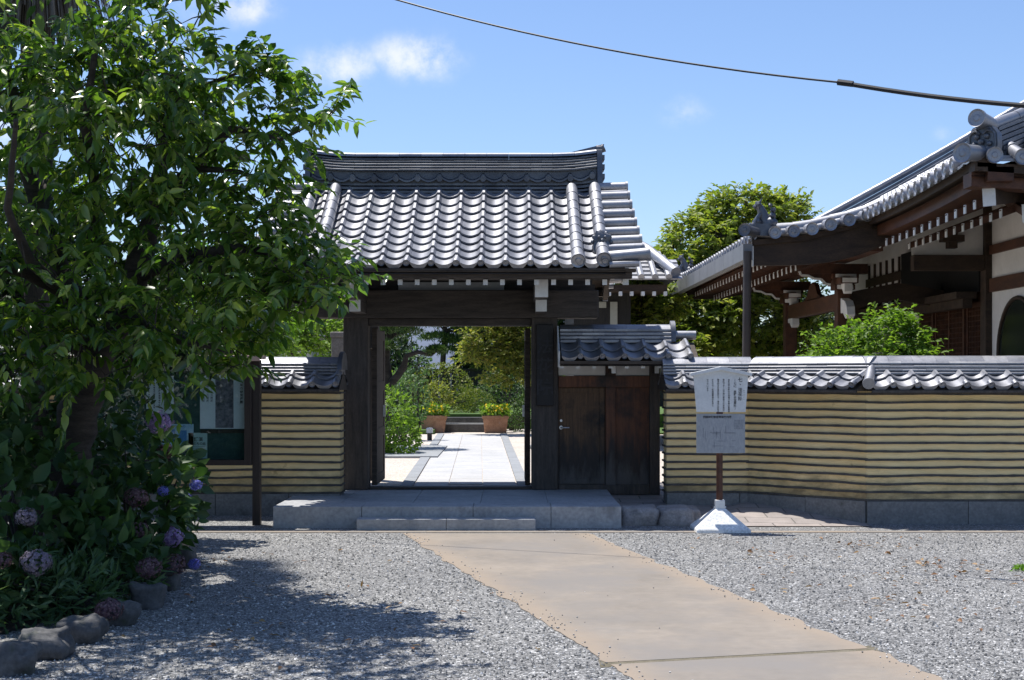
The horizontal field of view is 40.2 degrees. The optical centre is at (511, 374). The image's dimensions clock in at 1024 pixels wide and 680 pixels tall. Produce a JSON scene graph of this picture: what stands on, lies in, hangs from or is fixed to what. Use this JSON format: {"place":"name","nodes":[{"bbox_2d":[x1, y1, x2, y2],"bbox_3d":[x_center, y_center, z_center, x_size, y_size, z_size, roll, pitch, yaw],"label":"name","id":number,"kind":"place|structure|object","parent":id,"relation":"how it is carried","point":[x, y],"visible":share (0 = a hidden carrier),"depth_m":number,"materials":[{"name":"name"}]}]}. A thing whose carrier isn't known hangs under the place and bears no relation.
{"place":"outdoors","nodes":[
{"label":"outdoors","id":0,"kind":"place"},
{"bbox_2d":[241,335,327,356],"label":"shrub","id":1,"kind":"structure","parent":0,"point":[309,355],"depth_m":44.00,"materials":[{"name":"plant"}]},
{"bbox_2d":[330,332,342,356],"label":"stone pillar","id":2,"kind":"structure","parent":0,"point":[336,343],"depth_m":19.90,"materials":[{"name":"grey stone"}]},
{"bbox_2d":[298,311,461,368],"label":"building","id":3,"kind":"structure","parent":0,"point":[435,357],"depth_m":62.00,"materials":[{"name":"white"}]},
{"bbox_2d":[414,434,516,485],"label":"garden path","id":4,"kind":"structure","parent":0,"point":[473,458],"depth_m":22.42,"materials":[{"name":"stone"}]},
{"bbox_2d":[0,489,1023,679],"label":"ground","id":5,"kind":"structure","parent":0,"point":[207,541],"depth_m":10.11,"materials":[{"name":"grey gravel"}]},
{"bbox_2d":[0,639,42,677],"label":"rock","id":6,"kind":"object","parent":5,"relation":"on","point":[18,657],"visible":0.79,"depth_m":7.67,"materials":[{"name":"grey stone"}]},
{"bbox_2d":[18,626,74,660],"bbox_3d":[-2.731,1.596,8.209,0.329,0.246,0.262,0,0,0],"label":"rock","id":7,"kind":"object","parent":5,"relation":"on","point":[57,643],"visible":0.69,"depth_m":8.11,"materials":[{"name":"grey stone"}]},
{"bbox_2d":[56,613,108,643],"bbox_3d":[-2.656,1.594,8.666,0.297,0.228,0.245,0,0,0],"label":"rock","id":8,"kind":"object","parent":5,"relation":"on","point":[90,628],"visible":0.69,"depth_m":8.58,"materials":[{"name":"grey stone"}]},
{"bbox_2d":[0,540,197,632],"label":"flower bed","id":9,"kind":"object","parent":5,"relation":"on","point":[10,626],"visible":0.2,"depth_m":9.31,"materials":[{"name":"soil"}]},
{"bbox_2d":[6,0,115,550],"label":"windmill palm","id":10,"kind":"object","parent":9,"relation":"on","point":[59,8],"visible":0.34,"depth_m":12.89,"materials":[{"name":"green plant"}]},
{"bbox_2d":[0,273,163,539],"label":"camellia bush","id":11,"kind":"object","parent":9,"relation":"on","point":[140,427],"visible":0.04,"depth_m":13.32,"materials":[{"name":"green plant"}]},
{"bbox_2d":[0,392,170,621],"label":"hydrangea","id":12,"kind":"object","parent":9,"relation":"on","point":[116,528],"visible":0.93,"depth_m":9.96,"materials":[{"name":"green plant"}]},
{"bbox_2d":[0,532,176,634],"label":"fern","id":13,"kind":"object","parent":9,"relation":"on","point":[45,601],"visible":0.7,"depth_m":9.37,"materials":[{"name":"green plant"}]},
{"bbox_2d":[0,374,214,581],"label":"hydrangea","id":14,"kind":"object","parent":9,"relation":"on","point":[127,487],"visible":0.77,"depth_m":11.37,"materials":[{"name":"green plant"}]},
{"bbox_2d":[0,155,231,523],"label":"evergreen tree","id":15,"kind":"object","parent":9,"relation":"on","point":[6,294],"visible":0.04,"depth_m":13.83,"materials":[{"name":"green plant"}]},
{"bbox_2d":[0,0,392,557],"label":"cherry tree","id":16,"kind":"object","parent":9,"relation":"on","point":[180,130],"visible":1,"depth_m":10.03,"materials":[{"name":"green plant"}]},
{"bbox_2d":[103,599,141,625],"bbox_3d":[-2.588,1.593,9.277,0.275,0.219,0.201,0,0,0],"label":"rock","id":17,"kind":"object","parent":5,"relation":"on","point":[131,613],"visible":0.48,"depth_m":9.20,"materials":[{"name":"grey stone"}]},
{"bbox_2d":[128,581,166,609],"bbox_3d":[-2.590,1.594,9.934,0.262,0.277,0.224,0,0,0],"label":"rock","id":18,"kind":"object","parent":5,"relation":"on","point":[147,596],"visible":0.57,"depth_m":9.85,"materials":[{"name":"grey stone"}]},
{"bbox_2d":[55,355,265,524],"bbox_3d":[-3.870,0.749,15.408,2.260,1.912,0.385,0,0,0],"label":"notice board","id":19,"kind":"object","parent":5,"relation":"on","point":[234,446],"visible":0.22,"depth_m":15.45,"materials":[{"name":"brown wood"}]},
{"bbox_2d":[146,376,173,413],"bbox_3d":[-3.882,0.225,15.441,0.300,0.415,0.006,0,0,0],"label":"poster","id":20,"kind":"object","parent":19,"relation":"attached to","point":[155,390],"visible":0.41,"depth_m":15.44,"materials":[{"name":"white paper"}]},
{"bbox_2d":[159,424,193,446],"bbox_3d":[-3.714,0.675,15.441,0.406,0.256,0.006,0,0,0],"label":"poster","id":21,"kind":"object","parent":19,"relation":"attached to","point":[186,430],"visible":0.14,"depth_m":15.44,"materials":[{"name":"blue paper"}]},
{"bbox_2d":[188,433,206,457],"bbox_3d":[-3.465,0.785,15.441,0.207,0.282,0.006,0,0,0],"label":"poster","id":22,"kind":"object","parent":19,"relation":"attached to","point":[200,440],"visible":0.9,"depth_m":15.44,"materials":[{"name":"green paper"}]},
{"bbox_2d":[200,374,243,428],"bbox_3d":[-3.187,0.300,15.441,0.507,0.600,0.006,0,0,0],"label":"poster","id":23,"kind":"object","parent":19,"relation":"on","point":[223,408],"visible":0.69,"depth_m":15.44,"materials":[{"name":"white paper"}]},
{"bbox_2d":[160,562,180,590],"bbox_3d":[-2.657,1.580,10.746,0.221,0.304,0.198,0,0,0],"label":"rock","id":24,"kind":"object","parent":5,"relation":"on","point":[174,582],"visible":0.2,"depth_m":10.66,"materials":[{"name":"grey stone"}]},
{"bbox_2d":[0,352,347,515],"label":"earthen wall","id":25,"kind":"structure","parent":5,"relation":"on","point":[303,429],"depth_m":16.45,"materials":[{"name":"paint"}]},
{"bbox_2d":[176,541,196,568],"bbox_3d":[-2.820,1.580,12.007,0.220,0.327,0.184,0,0,0],"label":"rock","id":26,"kind":"object","parent":5,"relation":"on","point":[188,555],"visible":0.12,"depth_m":11.93,"materials":[{"name":"grey stone"}]},
{"bbox_2d":[356,517,535,529],"bbox_3d":[-0.700,1.621,14.963,1.900,0.168,0.226,0,0,0],"label":"stone step","id":27,"kind":"object","parent":5,"relation":"on","point":[445,523],"visible":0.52,"depth_m":14.85,"materials":[{"name":"stone"}]},
{"bbox_2d":[273,489,620,527],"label":"stone platform","id":28,"kind":"structure","parent":5,"relation":"on","point":[558,508],"depth_m":15.08,"materials":[{"name":"stone"}]},
{"bbox_2d":[250,144,650,489],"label":"wooden gate","id":29,"kind":"structure","parent":28,"relation":"on","point":[532,240],"depth_m":17.14,"materials":[{"name":"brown wood"}]},
{"bbox_2d":[372,328,385,484],"bbox_3d":[-1.718,0.408,18.185,0.095,1.975,1.130,0,0,0],"label":"door leaf","id":30,"kind":"structure","parent":29,"relation":"in","point":[378,337],"depth_m":17.93,"materials":[{"name":"brown wood"}]},
{"bbox_2d":[522,328,529,484],"bbox_3d":[0.182,0.408,18.185,0.095,1.975,1.130,0,0,0],"label":"door leaf","id":31,"kind":"structure","parent":29,"relation":"in","point":[526,407],"depth_m":17.62,"materials":[{"name":"brown wood"}]},
{"bbox_2d":[536,324,553,405],"bbox_3d":[0.405,-0.115,17.213,0.210,1.000,0.043,0,0,0],"label":"name board","id":32,"kind":"object","parent":29,"relation":"attached to","point":[544,364],"visible":1,"depth_m":17.20,"materials":[{"name":"black wood"}]},
{"bbox_2d":[557,321,697,493],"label":"side gate","id":33,"kind":"structure","parent":28,"relation":"on","point":[608,431],"depth_m":17.32,"materials":[{"name":"brown wood"}]},
{"bbox_2d":[558,387,604,484],"bbox_3d":[0.864,0.762,17.348,0.599,1.227,0.123,0,0,0],"label":"door","id":34,"kind":"structure","parent":33,"relation":"in","point":[581,410],"depth_m":17.37,"materials":[{"name":"brown wood"}]},
{"bbox_2d":[122,536,1023,669],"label":"fallen leaves","id":35,"kind":"object","parent":5,"relation":"on","point":[751,589],"visible":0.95,"depth_m":10.87,"materials":[{"name":"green plant"}]},
{"bbox_2d":[156,531,1023,532],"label":"edging strip","id":36,"kind":"object","parent":5,"relation":"on","point":[599,531],"visible":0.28,"depth_m":14.70,"materials":[{"name":"concrete"}]},
{"bbox_2d":[689,367,751,532],"bbox_3d":[2.206,0.786,14.850,0.650,1.738,0.568,0,0,0],"label":"information sign","id":37,"kind":"object","parent":5,"relation":"on","point":[719,391],"visible":1,"depth_m":14.79,"materials":[{"name":"white paint"}]},
{"bbox_2d":[611,490,869,525],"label":"sloping paving","id":38,"kind":"structure","parent":5,"relation":"on","point":[749,514],"depth_m":15.86,"materials":[{"name":"stone"}]},
{"bbox_2d":[621,504,659,525],"bbox_3d":[1.406,1.585,15.540,0.441,0.273,0.534,0,0,0],"label":"edge rock","id":39,"kind":"object","parent":38,"relation":"on","point":[642,515],"visible":0.69,"depth_m":15.31,"materials":[{"name":"stone"}]},
{"bbox_2d":[656,504,694,526],"bbox_3d":[1.807,1.595,15.503,0.444,0.286,0.579,0,0,0],"label":"edge rock","id":40,"kind":"object","parent":38,"relation":"on","point":[682,515],"visible":0.56,"depth_m":15.27,"materials":[{"name":"stone"}]},
{"bbox_2d":[687,505,700,519],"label":"edge rock","id":41,"kind":"object","parent":38,"relation":"on","point":[697,513],"visible":0.19,"depth_m":15.50,"materials":[{"name":"stone"}]},
{"bbox_2d":[658,356,1023,523],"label":"earthen wall","id":42,"kind":"structure","parent":5,"relation":"on","point":[901,439],"depth_m":15.52,"materials":[{"name":"paint"}]},
{"bbox_2d":[1010,564,1023,570],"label":"weed","id":43,"kind":"object","parent":5,"relation":"on","point":[1017,567],"visible":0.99,"depth_m":11.79,"materials":[{"name":"green plant"}]},
{"bbox_2d":[0,0,1023,354],"label":"sky","id":44,"kind":"structure","parent":0,"point":[430,81],"materials":[{"name":"blue"}]},
{"bbox_2d":[371,429,663,488],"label":"garden ground","id":45,"kind":"structure","parent":0,"point":[397,470],"depth_m":23.39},
{"bbox_2d":[100,225,311,356],"bbox_3d":[-4.526,-0.286,20.203,3.607,3.703,2.263,0,0,29],"label":"maple tree","id":46,"kind":"object","parent":45,"relation":"on","point":[289,341],"visible":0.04,"depth_m":19.97,"materials":[{"name":"green plant"}]},
{"bbox_2d":[252,282,342,356],"bbox_3d":[-3.813,-0.431,25.046,2.518,3.984,3.456,0,0,0],"label":"garden tree","id":47,"kind":"object","parent":45,"relation":"on","point":[302,339],"visible":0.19,"depth_m":24.75,"materials":[{"name":"green plant"}]},
{"bbox_2d":[385,370,411,420],"bbox_3d":[-3.895,0.504,36.999,1.638,1.847,2.880,0,0,39],"label":"garden shrub","id":48,"kind":"object","parent":45,"relation":"on","point":[396,397],"depth_m":37.34,"materials":[{"name":"green plant"}]},
{"bbox_2d":[380,326,429,405],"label":"evergreen tree","id":49,"kind":"object","parent":45,"relation":"on","point":[398,363],"visible":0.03,"depth_m":49.56,"materials":[{"name":"green plant"}]},
{"bbox_2d":[385,370,431,444],"bbox_3d":[-2.457,0.694,28.645,1.263,1.636,1.638,0,0,43],"label":"garden shrub","id":50,"kind":"object","parent":45,"relation":"on","point":[422,415],"visible":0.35,"depth_m":28.64,"materials":[{"name":"green plant"}]},
{"bbox_2d":[390,344,433,438],"bbox_3d":[-2.260,0.401,31.012,1.119,2.159,0.924,0,0,0],"label":"garden shrub","id":51,"kind":"object","parent":45,"relation":"on","point":[417,372],"visible":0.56,"depth_m":30.91,"materials":[{"name":"green plant"}]},
{"bbox_2d":[380,326,447,403],"bbox_3d":[-2.173,-0.075,27.345,1.919,3.065,1.654,0,0,0],"label":"niwaki pine","id":52,"kind":"object","parent":45,"relation":"on","point":[390,344],"visible":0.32,"depth_m":27.33,"materials":[{"name":"brown plant"}]},
{"bbox_2d":[385,445,446,457],"bbox_3d":[-2.446,1.452,26.150,2.307,0.065,3.700,0,0,0],"label":"concrete pad","id":53,"kind":"object","parent":45,"relation":"on","point":[433,451],"visible":0.14,"depth_m":25.13,"materials":[{"name":"grey concrete"}]},
{"bbox_2d":[385,383,423,453],"bbox_3d":[-2.318,0.842,25.593,1.451,1.383,1.352,0,0,0],"label":"garden shrub","id":54,"kind":"object","parent":53,"relation":"on","point":[389,446],"visible":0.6,"depth_m":25.32,"materials":[{"name":"green plant"}]},
{"bbox_2d":[400,433,443,485],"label":"path kerb","id":55,"kind":"structure","parent":45,"relation":"on","point":[411,478],"depth_m":21.32,"materials":[{"name":"grey stone"}]},
{"bbox_2d":[426,428,432,439],"bbox_3d":[-1.825,1.317,31.000,0.150,0.275,0.150,0,0,0],"label":"bollard light","id":56,"kind":"object","parent":45,"relation":"on","point":[429,431],"visible":0.99,"depth_m":30.95,"materials":[{"name":"white paint"}]},
{"bbox_2d":[415,402,449,432],"bbox_3d":[-1.969,1.071,35.010,0.898,0.769,0.697,0,0,0],"label":"planter","id":57,"kind":"object","parent":45,"relation":"on","point":[436,420],"visible":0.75,"depth_m":34.77,"materials":[{"name":"ceramic"}]},
{"bbox_2d":[445,423,483,431],"bbox_3d":[-1.197,1.405,35.800,1.014,0.300,1.200,0,0,0],"label":"garden step","id":58,"kind":"object","parent":45,"relation":"on","point":[464,427],"visible":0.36,"depth_m":35.20,"materials":[{"name":"grey stone"}]},
{"bbox_2d":[446,417,482,422],"bbox_3d":[-1.269,1.345,37.100,1.353,0.420,0.400,0,0,0],"label":"garden step","id":59,"kind":"object","parent":45,"relation":"on","point":[464,419],"visible":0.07,"depth_m":36.90,"materials":[{"name":"grey stone"}]},
{"bbox_2d":[449,327,502,403],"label":"evergreen tree","id":60,"kind":"object","parent":45,"relation":"on","point":[464,366],"visible":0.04,"depth_m":48.54,"materials":[{"name":"green plant"}]},
{"bbox_2d":[448,326,530,401],"bbox_3d":[-0.249,-0.164,33.953,2.648,3.493,2.051,0,0,0],"label":"maple","id":61,"kind":"object","parent":45,"relation":"on","point":[508,338],"visible":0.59,"depth_m":33.70,"materials":[{"name":"green plant"}]},
{"bbox_2d":[479,402,512,432],"bbox_3d":[-0.411,1.072,34.998,0.898,0.766,0.733,0,0,0],"label":"planter","id":62,"kind":"object","parent":45,"relation":"on","point":[494,423],"visible":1,"depth_m":34.77,"materials":[{"name":"ceramic"}]},
{"bbox_2d":[475,375,530,431],"bbox_3d":[0.247,0.687,36.109,1.649,1.684,2.521,0,0,-37],"label":"dark shrub","id":63,"kind":"object","parent":45,"relation":"on","point":[516,422],"visible":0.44,"depth_m":36.12,"materials":[{"name":"green plant"}]},
{"bbox_2d":[500,433,529,485],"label":"path kerb","id":64,"kind":"structure","parent":45,"relation":"on","point":[517,468],"depth_m":23.03,"materials":[{"name":"grey stone"}]},
{"bbox_2d":[557,283,633,375],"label":"evergreen tree","id":65,"kind":"object","parent":45,"relation":"on","point":[560,322],"visible":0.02,"depth_m":47.41,"materials":[{"name":"green plant"}]},
{"bbox_2d":[565,241,682,375],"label":"building","id":66,"kind":"structure","parent":45,"relation":"on","point":[615,308],"depth_m":28.12,"materials":[{"name":"tile"}]},
{"bbox_2d":[719,279,833,356],"bbox_3d":[7.179,-0.642,37.957,6.597,4.417,3.621,0,0,0],"label":"dark tree","id":67,"kind":"object","parent":45,"relation":"on","point":[805,293],"visible":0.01,"depth_m":37.28,"materials":[{"name":"green plant"}]},
{"bbox_2d":[670,100,1023,356],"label":"temple hall","id":68,"kind":"structure","parent":45,"relation":"on","point":[938,241],"depth_m":21.52,"materials":[{"name":"tile"}]},
{"bbox_2d":[919,313,934,353],"bbox_3d":[7.345,-0.145,24.785,0.040,2.000,0.830,0,0,0],"label":"lattice door","id":69,"kind":"structure","parent":68,"relation":"in","point":[928,319],"depth_m":24.61,"materials":[{"name":"brown wood"}]},
{"bbox_2d":[935,311,947,355],"bbox_3d":[7.380,-0.145,23.945,0.040,2.000,0.830,0,0,0],"label":"lattice door","id":70,"kind":"structure","parent":68,"relation":"in","point":[941,318],"depth_m":23.99,"materials":[{"name":"brown wood"}]},
{"bbox_2d":[948,309,965,355],"bbox_3d":[7.345,-0.145,23.105,0.040,2.000,0.830,0,0,0],"label":"lattice door","id":71,"kind":"structure","parent":68,"relation":"in","point":[956,318],"depth_m":23.08,"materials":[{"name":"brown wood"}]},
{"bbox_2d":[966,302,979,355],"bbox_3d":[7.380,-0.145,22.265,0.040,2.000,0.830,0,0,0],"label":"lattice door","id":72,"kind":"structure","parent":68,"relation":"in","point":[972,314],"depth_m":22.38,"materials":[{"name":"brown wood"}]},
{"bbox_2d":[996,295,1023,355],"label":"round window","id":73,"kind":"structure","parent":68,"relation":"in","point":[1010,336],"depth_m":20.67,"materials":[{"name":"black glass"}]},
{"bbox_2d":[795,298,952,355],"bbox_3d":[4.666,0.283,18.095,2.017,2.547,1.830,0,0,0],"label":"garden bush","id":74,"kind":"object","parent":45,"relation":"on","point":[861,342],"visible":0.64,"depth_m":17.91,"materials":[{"name":"green plant"}]},
{"bbox_2d":[385,407,663,433],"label":"lawn","id":75,"kind":"structure","parent":0,"point":[462,414],"depth_m":37.30,"materials":[{"name":"green plant"}]},
{"bbox_2d":[387,335,428,406],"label":"garden shrub","id":76,"kind":"object","parent":75,"relation":"on","point":[399,341],"visible":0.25,"depth_m":44.88,"materials":[{"name":"green plant"}]},
{"bbox_2d":[420,379,457,414],"bbox_3d":[-1.878,0.751,35.918,0.900,1.262,0.849,0,0,-36],"label":"flowering shrub","id":77,"kind":"object","parent":75,"relation":"on","point":[431,385],"visible":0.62,"depth_m":35.80,"materials":[{"name":"green plant"}]},
{"bbox_2d":[409,361,476,412],"bbox_3d":[-1.968,0.377,38.950,2.017,1.477,1.776,0,0,0],"label":"round azalea","id":78,"kind":"object","parent":75,"relation":"on","point":[471,393],"visible":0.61,"depth_m":38.77,"materials":[{"name":"green plant"}]},
{"bbox_2d":[416,326,500,400],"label":"garden pine","id":79,"kind":"object","parent":75,"relation":"on","point":[445,336],"visible":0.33,"depth_m":42.91,"materials":[{"name":"green plant"}]},
{"bbox_2d":[453,388,495,411],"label":"round azalea","id":80,"kind":"object","parent":75,"relation":"on","point":[476,390],"visible":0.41,"depth_m":39.87,"materials":[{"name":"green plant"}]},
{"bbox_2d":[474,369,564,407],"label":"garden shrub","id":81,"kind":"object","parent":75,"relation":"on","point":[511,395],"visible":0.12,"depth_m":44.29,"materials":[{"name":"green plant"}]},
{"bbox_2d":[409,369,663,406],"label":"board fence","id":82,"kind":"object","parent":75,"relation":"on","point":[473,373],"visible":0.02,"depth_m":46.00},
{"bbox_2d":[614,178,833,359],"bbox_3d":[4.367,-1.653,32.864,9.204,6.495,4.499,0,0,-44],"label":"broadleaf tree","id":83,"kind":"object","parent":75,"relation":"on","point":[713,226],"visible":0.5,"depth_m":33.54,"materials":[{"name":"green plant"}]},
{"bbox_2d":[403,533,866,661],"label":"concrete path","id":84,"kind":"structure","parent":0,"point":[572,576],"depth_m":10.22,"materials":[{"name":"beige concrete"}]},
{"bbox_2d":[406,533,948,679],"bbox_3d":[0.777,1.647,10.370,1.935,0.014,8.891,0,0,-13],"label":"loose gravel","id":85,"kind":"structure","parent":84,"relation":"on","point":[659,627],"depth_m":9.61,"materials":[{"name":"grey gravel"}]},
{"bbox_2d":[598,645,884,666],"bbox_3d":[1.353,1.653,8.208,1.804,0.001,0.238,0,0,-14],"label":"path joint","id":86,"kind":"object","parent":84,"relation":"on","point":[608,664],"visible":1,"depth_m":8.20,"materials":[{"name":"grey concrete"}]},
{"bbox_2d":[396,0,1023,107],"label":"overhead cable","id":87,"kind":"object","parent":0,"point":[841,82],"visible":1,"depth_m":12.36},
{"bbox_2d":[611,650,941,679],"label":"concrete path","id":88,"kind":"structure","parent":0,"point":[858,665],"depth_m":7.86,"materials":[{"name":"beige concrete"}]}
]}

